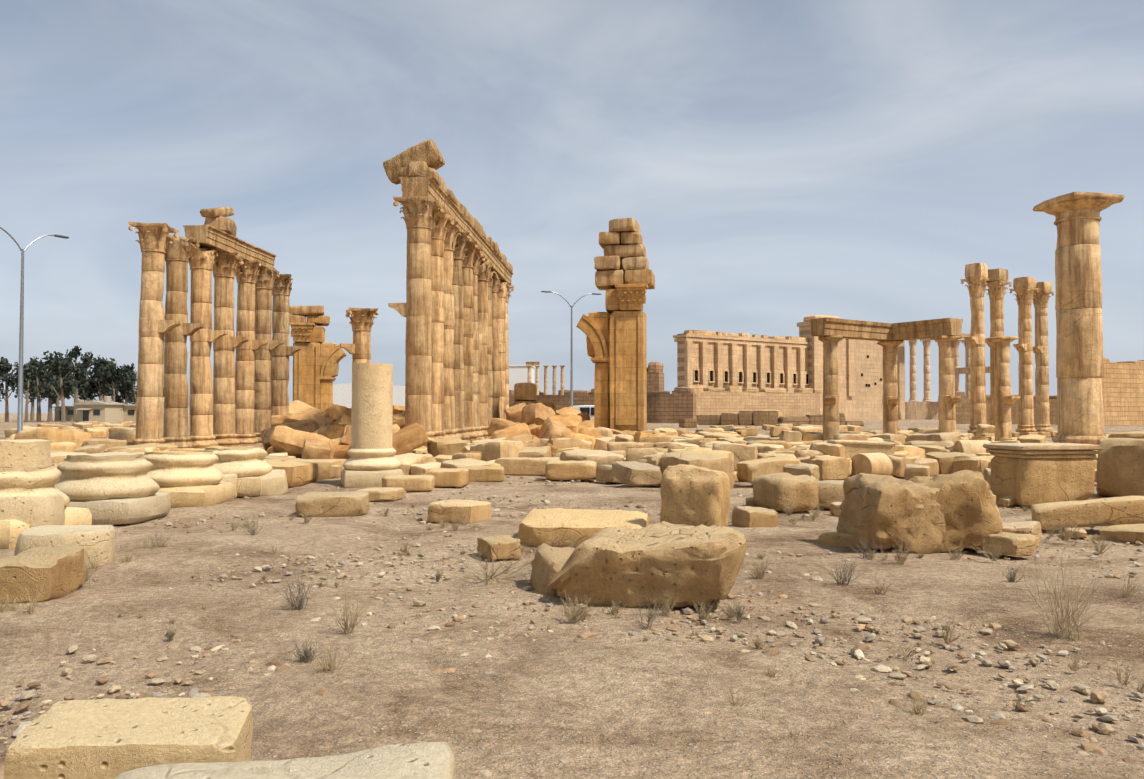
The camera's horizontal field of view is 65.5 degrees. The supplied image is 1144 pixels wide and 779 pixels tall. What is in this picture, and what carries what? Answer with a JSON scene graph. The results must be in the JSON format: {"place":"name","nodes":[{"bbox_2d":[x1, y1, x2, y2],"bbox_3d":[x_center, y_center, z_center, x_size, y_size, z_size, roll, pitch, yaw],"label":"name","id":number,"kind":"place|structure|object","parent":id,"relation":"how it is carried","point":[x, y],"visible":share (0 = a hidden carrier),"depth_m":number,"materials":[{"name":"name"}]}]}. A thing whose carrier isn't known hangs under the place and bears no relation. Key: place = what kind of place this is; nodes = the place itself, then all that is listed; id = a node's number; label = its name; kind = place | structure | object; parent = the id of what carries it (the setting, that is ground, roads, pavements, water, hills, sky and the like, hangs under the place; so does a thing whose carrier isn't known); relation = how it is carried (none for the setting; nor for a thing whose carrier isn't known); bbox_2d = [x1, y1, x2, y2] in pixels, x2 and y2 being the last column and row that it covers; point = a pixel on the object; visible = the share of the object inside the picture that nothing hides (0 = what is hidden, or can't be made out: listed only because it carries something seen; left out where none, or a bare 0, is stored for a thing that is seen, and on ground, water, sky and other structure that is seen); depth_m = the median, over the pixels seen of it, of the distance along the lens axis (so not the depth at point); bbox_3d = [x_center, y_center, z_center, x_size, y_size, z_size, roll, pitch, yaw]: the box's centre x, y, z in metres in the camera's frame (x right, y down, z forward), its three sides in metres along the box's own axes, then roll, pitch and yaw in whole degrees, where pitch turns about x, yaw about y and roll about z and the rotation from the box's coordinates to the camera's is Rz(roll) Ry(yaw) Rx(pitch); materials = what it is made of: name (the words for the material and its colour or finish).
{"place":"outdoors","nodes":[
{"label":"outdoors","id":0,"kind":"place"},
{"bbox_2d":[509,365,534,389],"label":"white building","id":1,"kind":"structure","parent":0,"point":[518,373],"depth_m":152.26,"materials":[{"name":"paint"}]},
{"bbox_2d":[543,365,548,394],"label":"colonnade column","id":2,"kind":"structure","parent":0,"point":[545,381],"depth_m":145.92,"materials":[{"name":"stone"}]},
{"bbox_2d":[552,365,556,394],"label":"colonnade column","id":3,"kind":"structure","parent":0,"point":[554,379],"depth_m":145.87,"materials":[{"name":"stone"}]},
{"bbox_2d":[0,413,1143,778],"bbox_3d":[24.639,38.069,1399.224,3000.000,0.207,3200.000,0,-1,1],"label":"ground","id":4,"kind":"structure","parent":0,"point":[614,701],"depth_m":6.10,"materials":[{"name":"soil"}]},
{"bbox_2d":[0,357,24,421],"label":"tree","id":5,"kind":"object","parent":4,"relation":"on","point":[5,375],"visible":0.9,"depth_m":150.84,"materials":[{"name":"green plant"}]},
{"bbox_2d":[9,362,41,421],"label":"tree","id":6,"kind":"object","parent":4,"relation":"on","point":[28,373],"visible":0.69,"depth_m":151.56,"materials":[{"name":"green plant"}]},
{"bbox_2d":[0,227,68,433],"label":"street lamp","id":7,"kind":"object","parent":4,"relation":"on","point":[20,397],"visible":0.85,"depth_m":40.42,"materials":[{"name":"metal"}]},
{"bbox_2d":[24,359,44,420],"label":"tree","id":8,"kind":"object","parent":4,"relation":"on","point":[32,412],"visible":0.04,"depth_m":179.55,"materials":[{"name":"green plant"}]},
{"bbox_2d":[27,356,47,420],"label":"tree","id":9,"kind":"object","parent":4,"relation":"on","point":[34,362],"visible":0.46,"depth_m":167.40,"materials":[{"name":"green plant"}]},
{"bbox_2d":[0,439,91,548],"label":"column base","id":10,"kind":"object","parent":4,"relation":"on","point":[27,467],"visible":0.69,"depth_m":11.07,"materials":[{"name":"beige stone"}]},
{"bbox_2d":[34,351,74,421],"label":"tree","id":11,"kind":"object","parent":4,"relation":"on","point":[40,373],"visible":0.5,"depth_m":158.22,"materials":[{"name":"green plant"}]},
{"bbox_2d":[47,355,70,405],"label":"tree","id":12,"kind":"object","parent":4,"relation":"on","point":[56,401],"visible":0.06,"depth_m":186.61,"materials":[{"name":"green plant"}]},
{"bbox_2d":[41,356,80,421],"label":"tree","id":13,"kind":"object","parent":4,"relation":"on","point":[65,380],"visible":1,"depth_m":151.47,"materials":[{"name":"green plant"}]},
{"bbox_2d":[42,345,88,421],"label":"tree","id":14,"kind":"object","parent":4,"relation":"on","point":[81,387],"visible":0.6,"depth_m":163.28,"materials":[{"name":"green plant"}]},
{"bbox_2d":[52,400,83,420],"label":"site hut","id":15,"kind":"object","parent":4,"relation":"on","point":[68,412],"visible":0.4,"depth_m":166.57,"materials":[{"name":"paint"}]},
{"bbox_2d":[73,356,92,400],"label":"tree","id":16,"kind":"object","parent":4,"relation":"on","point":[81,397],"visible":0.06,"depth_m":192.50,"materials":[{"name":"green plant"}]},
{"bbox_2d":[73,352,96,400],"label":"tree","id":17,"kind":"object","parent":4,"relation":"on","point":[85,359],"visible":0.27,"depth_m":176.97,"materials":[{"name":"green plant"}]},
{"bbox_2d":[72,396,126,421],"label":"site hut","id":18,"kind":"object","parent":4,"relation":"on","point":[106,409],"visible":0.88,"depth_m":151.40,"materials":[{"name":"paint"}]},
{"bbox_2d":[84,355,117,400],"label":"tree","id":19,"kind":"object","parent":4,"relation":"on","point":[93,383],"visible":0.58,"depth_m":171.05,"materials":[{"name":"green plant"}]},
{"bbox_2d":[90,357,119,400],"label":"tree","id":20,"kind":"object","parent":4,"relation":"on","point":[115,388],"visible":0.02,"depth_m":191.56,"materials":[{"name":"green plant"}]},
{"bbox_2d":[54,452,170,524],"bbox_3d":[-7.082,1.482,13.528,1.560,1.033,1.550,0,-1,1],"label":"column base","id":21,"kind":"object","parent":4,"relation":"on","point":[110,488],"visible":0.85,"depth_m":13.02,"materials":[{"name":"beige stone"}]},
{"bbox_2d":[96,363,129,401],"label":"tree","id":22,"kind":"object","parent":4,"relation":"on","point":[113,376],"visible":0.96,"depth_m":166.00,"materials":[{"name":"green plant"}]},
{"bbox_2d":[116,363,136,403],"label":"tree","id":23,"kind":"object","parent":4,"relation":"on","point":[121,397],"visible":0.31,"depth_m":181.41,"materials":[{"name":"green plant"}]},
{"bbox_2d":[117,368,136,404],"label":"tree","id":24,"kind":"object","parent":4,"relation":"on","point":[129,385],"visible":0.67,"depth_m":175.87,"materials":[{"name":"green plant"}]},
{"bbox_2d":[120,404,135,421],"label":"site hut","id":25,"kind":"object","parent":4,"relation":"on","point":[129,412],"visible":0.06,"depth_m":157.29,"materials":[{"name":"paint"}]},
{"bbox_2d":[4,696,252,778],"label":"fallen block","id":26,"kind":"object","parent":4,"relation":"on","point":[105,738],"depth_m":3.39,"materials":[{"name":"beige stone"}]},
{"bbox_2d":[0,469,287,567],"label":"stone blocks","id":27,"kind":"structure","parent":4,"relation":"on","point":[43,517],"depth_m":9.78,"materials":[{"name":"stone"}]},
{"bbox_2d":[128,222,181,445],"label":"colonnade column","id":28,"kind":"structure","parent":4,"relation":"on","point":[154,325],"depth_m":35.99,"materials":[{"name":"stone"}]},
{"bbox_2d":[163,234,204,448],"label":"colonnade column","id":29,"kind":"structure","parent":4,"relation":"on","point":[176,385],"depth_m":38.15,"materials":[{"name":"stone"}]},
{"bbox_2d":[144,450,235,507],"bbox_3d":[-6.948,1.573,15.708,1.568,0.981,1.576,0,-1,-2],"label":"column base","id":30,"kind":"object","parent":4,"relation":"on","point":[188,478],"visible":0.73,"depth_m":15.20,"materials":[{"name":"beige stone"}]},
{"bbox_2d":[189,243,227,448],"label":"colonnade column","id":31,"kind":"structure","parent":4,"relation":"on","point":[201,263],"depth_m":40.27,"materials":[{"name":"stone"}]},
{"bbox_2d":[212,252,248,446],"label":"colonnade column","id":32,"kind":"structure","parent":4,"relation":"on","point":[224,268],"depth_m":42.59,"materials":[{"name":"stone"}]},
{"bbox_2d":[204,445,272,496],"bbox_3d":[-6.795,1.620,17.913,1.559,0.970,1.549,0,-1,-5],"label":"column base","id":33,"kind":"object","parent":4,"relation":"on","point":[247,466],"visible":0.58,"depth_m":17.36,"materials":[{"name":"beige stone"}]},
{"bbox_2d":[235,260,267,444],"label":"colonnade column","id":34,"kind":"structure","parent":4,"relation":"on","point":[246,274],"depth_m":44.64,"materials":[{"name":"stone"}]},
{"bbox_2d":[254,267,283,442],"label":"colonnade column","id":35,"kind":"structure","parent":4,"relation":"on","point":[265,282],"depth_m":46.87,"materials":[{"name":"stone"}]},
{"bbox_2d":[183,207,275,267],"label":"entablature","id":36,"kind":"structure","parent":35,"relation":"on","point":[217,229],"depth_m":41.76,"materials":[{"name":"stone"}]},
{"bbox_2d":[115,742,455,778],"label":"fallen block","id":37,"kind":"object","parent":4,"relation":"on","point":[429,760],"depth_m":2.91,"materials":[{"name":"beige stone"}]},
{"bbox_2d":[271,274,301,415],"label":"colonnade column","id":38,"kind":"structure","parent":4,"relation":"on","point":[281,291],"depth_m":49.20,"materials":[{"name":"stone"}]},
{"bbox_2d":[267,462,317,486],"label":"stone block","id":39,"kind":"structure","parent":4,"relation":"on","point":[298,474],"depth_m":19.62,"materials":[{"name":"stone"}]},
{"bbox_2d":[279,459,346,478],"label":"stone block","id":40,"kind":"structure","parent":4,"relation":"on","point":[324,468],"depth_m":21.60,"materials":[{"name":"stone"}]},
{"bbox_2d":[289,322,346,410],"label":"ruined arch pier","id":41,"kind":"structure","parent":4,"relation":"on","point":[317,358],"depth_m":57.20,"materials":[{"name":"stone"}]},
{"bbox_2d":[289,305,329,325],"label":"stone blocks","id":42,"kind":"structure","parent":41,"relation":"on","point":[315,315],"depth_m":57.40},
{"bbox_2d":[340,307,378,363],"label":"column","id":43,"kind":"structure","parent":4,"relation":"on","point":[359,348],"depth_m":45.81,"materials":[{"name":"stone"}]},
{"bbox_2d":[333,383,404,407],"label":"white hall","id":44,"kind":"structure","parent":4,"relation":"on","point":[342,394],"depth_m":112.49,"materials":[{"name":"paint"}]},
{"bbox_2d":[341,363,403,487],"bbox_3d":[-4.474,0.794,19.928,1.339,2.724,1.340,0,-2,-16],"label":"column stump","id":45,"kind":"object","parent":4,"relation":"on","point":[371,461],"visible":0.98,"depth_m":19.52,"materials":[{"name":"beige stone"}]},
{"bbox_2d":[388,196,443,447],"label":"colonnade column","id":46,"kind":"structure","parent":4,"relation":"on","point":[415,309],"depth_m":33.01,"materials":[{"name":"stone"}]},
{"bbox_2d":[383,139,512,282],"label":"entablature","id":47,"kind":"structure","parent":46,"relation":"on","point":[412,171],"depth_m":33.48,"materials":[{"name":"stone"}]},
{"bbox_2d":[431,210,453,438],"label":"colonnade column","id":48,"kind":"structure","parent":4,"relation":"on","point":[439,231],"depth_m":35.25,"materials":[{"name":"stone"}]},
{"bbox_2d":[443,221,460,437],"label":"colonnade column","id":49,"kind":"structure","parent":4,"relation":"on","point":[449,428],"depth_m":37.44,"materials":[{"name":"stone"}]},
{"bbox_2d":[260,400,658,458],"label":"stone rubble","id":50,"kind":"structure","parent":4,"relation":"on","point":[302,430],"depth_m":33.47,"materials":[{"name":"stone"}]},
{"bbox_2d":[513,383,555,411],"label":"stone block","id":51,"kind":"structure","parent":50,"relation":"on","point":[526,393],"depth_m":49.45,"materials":[{"name":"stone"}]},
{"bbox_2d":[452,232,469,442],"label":"colonnade column","id":52,"kind":"structure","parent":4,"relation":"on","point":[457,286],"depth_m":39.62,"materials":[{"name":"stone"}]},
{"bbox_2d":[462,241,482,442],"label":"colonnade column","id":53,"kind":"structure","parent":4,"relation":"on","point":[472,247],"depth_m":41.77,"materials":[{"name":"stone"}]},
{"bbox_2d":[472,250,485,439],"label":"colonnade column","id":54,"kind":"structure","parent":4,"relation":"on","point":[477,427],"depth_m":44.02,"materials":[{"name":"stone"}]},
{"bbox_2d":[477,260,493,438],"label":"colonnade column","id":55,"kind":"structure","parent":4,"relation":"on","point":[484,274],"depth_m":46.18,"materials":[{"name":"stone"}]},
{"bbox_2d":[487,269,497,424],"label":"colonnade column","id":56,"kind":"structure","parent":4,"relation":"on","point":[490,374],"depth_m":48.55,"materials":[{"name":"stone"}]},
{"bbox_2d":[491,273,500,417],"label":"colonnade column","id":57,"kind":"structure","parent":4,"relation":"on","point":[495,354],"depth_m":50.63,"materials":[{"name":"stone"}]},
{"bbox_2d":[497,281,509,418],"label":"colonnade column","id":58,"kind":"structure","parent":4,"relation":"on","point":[502,293],"depth_m":52.78,"materials":[{"name":"stone"}]},
{"bbox_2d":[505,283,513,407],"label":"colonnade column","id":59,"kind":"structure","parent":4,"relation":"on","point":[508,295],"depth_m":55.16,"materials":[{"name":"stone"}]},
{"bbox_2d":[0,457,1035,603],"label":"stone blocks","id":60,"kind":"structure","parent":4,"relation":"on","point":[59,572],"depth_m":13.01,"materials":[{"name":"stone"}]},
{"bbox_2d":[541,291,600,406],"bbox_3d":[-0.024,-1.776,62.035,4.446,10.050,0.450,1,-2,-19],"label":"street lamp","id":61,"kind":"object","parent":4,"relation":"on","point":[571,387],"visible":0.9,"depth_m":61.98,"materials":[{"name":"metal"}]},
{"bbox_2d":[0,444,1143,778],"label":"loose stones","id":62,"kind":"object","parent":4,"relation":"on","point":[1098,696],"visible":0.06,"depth_m":6.13,"materials":[{"name":"stone"}]},
{"bbox_2d":[0,457,1143,778],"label":"dry shrubs","id":63,"kind":"object","parent":4,"relation":"on","point":[948,637],"depth_m":7.13,"materials":[{"name":"plant"}]},
{"bbox_2d":[4,421,1143,549],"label":"stone blocks","id":64,"kind":"structure","parent":4,"relation":"on","point":[648,465],"depth_m":24.77,"materials":[{"name":"stone"}]},
{"bbox_2d":[573,405,593,418],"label":"minibus","id":65,"kind":"object","parent":4,"relation":"on","point":[589,409],"visible":0.1,"depth_m":83.18,"materials":[{"name":"white paint"}]},
{"bbox_2d":[125,433,1045,480],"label":"pale rubble blocks","id":66,"kind":"object","parent":4,"relation":"on","point":[418,462],"visible":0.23,"depth_m":23.02,"materials":[{"name":"stone"}]},
{"bbox_2d":[828,439,894,457],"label":"stone slab","id":67,"kind":"structure","parent":66,"relation":"on","point":[853,447],"depth_m":22.49,"materials":[{"name":"stone"}]},
{"bbox_2d":[576,283,647,430],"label":"pillar","id":68,"kind":"structure","parent":4,"relation":"on","point":[616,335],"depth_m":46.02,"materials":[{"name":"stone"}]},
{"bbox_2d":[594,218,654,289],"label":"stacked stone blocks","id":69,"kind":"structure","parent":68,"relation":"on","point":[623,260],"depth_m":46.42,"materials":[{"name":"stone"}]},
{"bbox_2d":[530,521,745,607],"bbox_3d":[0.550,1.625,7.986,2.102,0.814,1.341,-4,0,15],"label":"boulder","id":70,"kind":"object","parent":4,"relation":"on","point":[686,565],"visible":0.9,"depth_m":7.40,"materials":[{"name":"stone"}]},
{"bbox_2d":[679,419,696,427],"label":"stone block","id":71,"kind":"structure","parent":4,"relation":"on","point":[687,423],"depth_m":95.74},
{"bbox_2d":[660,464,729,526],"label":"stone block","id":72,"kind":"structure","parent":4,"relation":"on","point":[693,495],"depth_m":10.58,"materials":[{"name":"stone"}]},
{"bbox_2d":[584,433,867,464],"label":"blocks","id":73,"kind":"structure","parent":4,"relation":"on","point":[604,459],"depth_m":22.81,"materials":[{"name":"stone"}]},
{"bbox_2d":[672,385,822,420],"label":"stone wall","id":74,"kind":"structure","parent":4,"relation":"on","point":[797,402],"depth_m":169.58,"materials":[{"name":"stone"}]},
{"bbox_2d":[797,315,853,419],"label":"temple of bel corner","id":75,"kind":"structure","parent":4,"relation":"on","point":[845,366],"depth_m":198.00,"materials":[{"name":"stone"}]},
{"bbox_2d":[673,330,809,392],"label":"temple of bel cella wall","id":76,"kind":"structure","parent":75,"relation":"attached to","point":[708,359],"depth_m":183.82,"materials":[{"name":"stone"}]},
{"bbox_2d":[818,336,842,440],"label":"portico column","id":77,"kind":"structure","parent":4,"relation":"on","point":[830,393],"depth_m":34.55,"materials":[{"name":"stone"}]},
{"bbox_2d":[809,317,962,340],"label":"entablature","id":78,"kind":"structure","parent":77,"relation":"on","point":[870,330],"depth_m":35.10,"materials":[{"name":"stone"}]},
{"bbox_2d":[853,339,904,419],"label":"temple of bel end wall","id":79,"kind":"structure","parent":4,"relation":"on","point":[868,382],"depth_m":202.72,"materials":[{"name":"stone"}]},
{"bbox_2d":[877,340,902,434],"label":"portico column","id":80,"kind":"structure","parent":4,"relation":"on","point":[890,398],"depth_m":36.70,"materials":[{"name":"stone"}]},
{"bbox_2d":[836,470,1003,553],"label":"fallen boulders","id":81,"kind":"object","parent":4,"relation":"on","point":[940,513],"visible":0.98,"depth_m":10.40,"materials":[{"name":"stone"}]},
{"bbox_2d":[930,336,962,431],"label":"portico column","id":82,"kind":"structure","parent":4,"relation":"on","point":[948,399],"depth_m":34.48,"materials":[{"name":"stone"}]},
{"bbox_2d":[905,333,989,419],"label":"wall","id":83,"kind":"structure","parent":4,"relation":"on","point":[921,410],"depth_m":209.47,"materials":[{"name":"stone"}]},
{"bbox_2d":[906,339,918,401],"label":"column","id":84,"kind":"structure","parent":83,"relation":"on","point":[913,385],"depth_m":204.22,"materials":[{"name":"stone"}]},
{"bbox_2d":[920,338,932,401],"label":"column","id":85,"kind":"structure","parent":83,"relation":"on","point":[927,392],"depth_m":206.13,"materials":[{"name":"stone"}]},
{"bbox_2d":[954,340,961,391],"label":"column","id":86,"kind":"structure","parent":83,"relation":"on","point":[956,353],"depth_m":209.97,"materials":[{"name":"stone"}]},
{"bbox_2d":[962,340,969,398],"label":"column","id":87,"kind":"structure","parent":83,"relation":"on","point":[967,364],"depth_m":212.01,"materials":[{"name":"stone"}]},
{"bbox_2d":[960,263,990,436],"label":"tall column","id":88,"kind":"structure","parent":4,"relation":"on","point":[976,276],"depth_m":58.23,"materials":[{"name":"stone"}]},
{"bbox_2d":[985,268,1011,425],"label":"tall column","id":89,"kind":"structure","parent":4,"relation":"on","point":[997,285],"depth_m":60.86,"materials":[{"name":"stone"}]},
{"bbox_2d":[985,336,1019,440],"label":"portico column","id":90,"kind":"structure","parent":4,"relation":"on","point":[1004,399],"depth_m":34.84,"materials":[{"name":"stone"}]},
{"bbox_2d":[1009,277,1039,435],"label":"tall column","id":91,"kind":"structure","parent":4,"relation":"on","point":[1024,288],"depth_m":63.12,"materials":[{"name":"stone"}]},
{"bbox_2d":[1032,282,1053,431],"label":"tall column","id":92,"kind":"structure","parent":4,"relation":"on","point":[1041,346],"depth_m":66.06,"materials":[{"name":"stone"}]},
{"bbox_2d":[983,443,1143,529],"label":"fallen cornice blocks","id":93,"kind":"object","parent":4,"relation":"on","point":[1058,476],"depth_m":15.54,"materials":[{"name":"stone"}]},
{"bbox_2d":[1033,192,1123,450],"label":"column","id":94,"kind":"structure","parent":4,"relation":"on","point":[1079,338],"depth_m":25.29,"materials":[{"name":"stone"}]},
{"bbox_2d":[1096,438,1143,496],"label":"fallen block","id":95,"kind":"object","parent":4,"relation":"on","point":[1120,468],"visible":0.96,"depth_m":16.68,"materials":[{"name":"stone"}]},
{"bbox_2d":[0,0,1143,412],"label":"sky","id":96,"kind":"structure","parent":0,"point":[777,164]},
{"bbox_2d":[509,362,695,422],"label":"ruined wall","id":97,"kind":"structure","parent":0,"point":[663,406],"depth_m":140.03,"materials":[{"name":"stone"}]},
{"bbox_2d":[527,365,531,382],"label":"colonnade column","id":98,"kind":"structure","parent":97,"relation":"on","point":[529,374],"depth_m":145.98,"materials":[{"name":"stone"}]},
{"bbox_2d":[526,362,539,365],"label":"entablature","id":99,"kind":"structure","parent":98,"relation":"on","point":[533,363],"depth_m":145.88,"materials":[{"name":"stone"}]},
{"bbox_2d":[535,365,539,394],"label":"colonnade column","id":100,"kind":"structure","parent":97,"relation":"on","point":[537,377],"depth_m":145.93,"materials":[{"name":"stone"}]},
{"bbox_2d":[560,365,564,394],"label":"colonnade column","id":101,"kind":"structure","parent":97,"relation":"on","point":[562,379],"depth_m":145.85,"materials":[{"name":"stone"}]},
{"bbox_2d":[696,410,781,425],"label":"ruin wall","id":102,"kind":"structure","parent":0,"point":[756,417],"depth_m":113.98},
{"bbox_2d":[777,413,863,426],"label":"ruin wall","id":103,"kind":"structure","parent":0,"point":[817,419],"depth_m":105.01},
{"bbox_2d":[955,391,1056,423],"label":"wall","id":104,"kind":"structure","parent":0,"point":[963,410],"depth_m":127.52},
{"bbox_2d":[1101,358,1143,425],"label":"wall","id":105,"kind":"structure","parent":0,"point":[1123,392],"depth_m":113.39,"materials":[{"name":"stone"}]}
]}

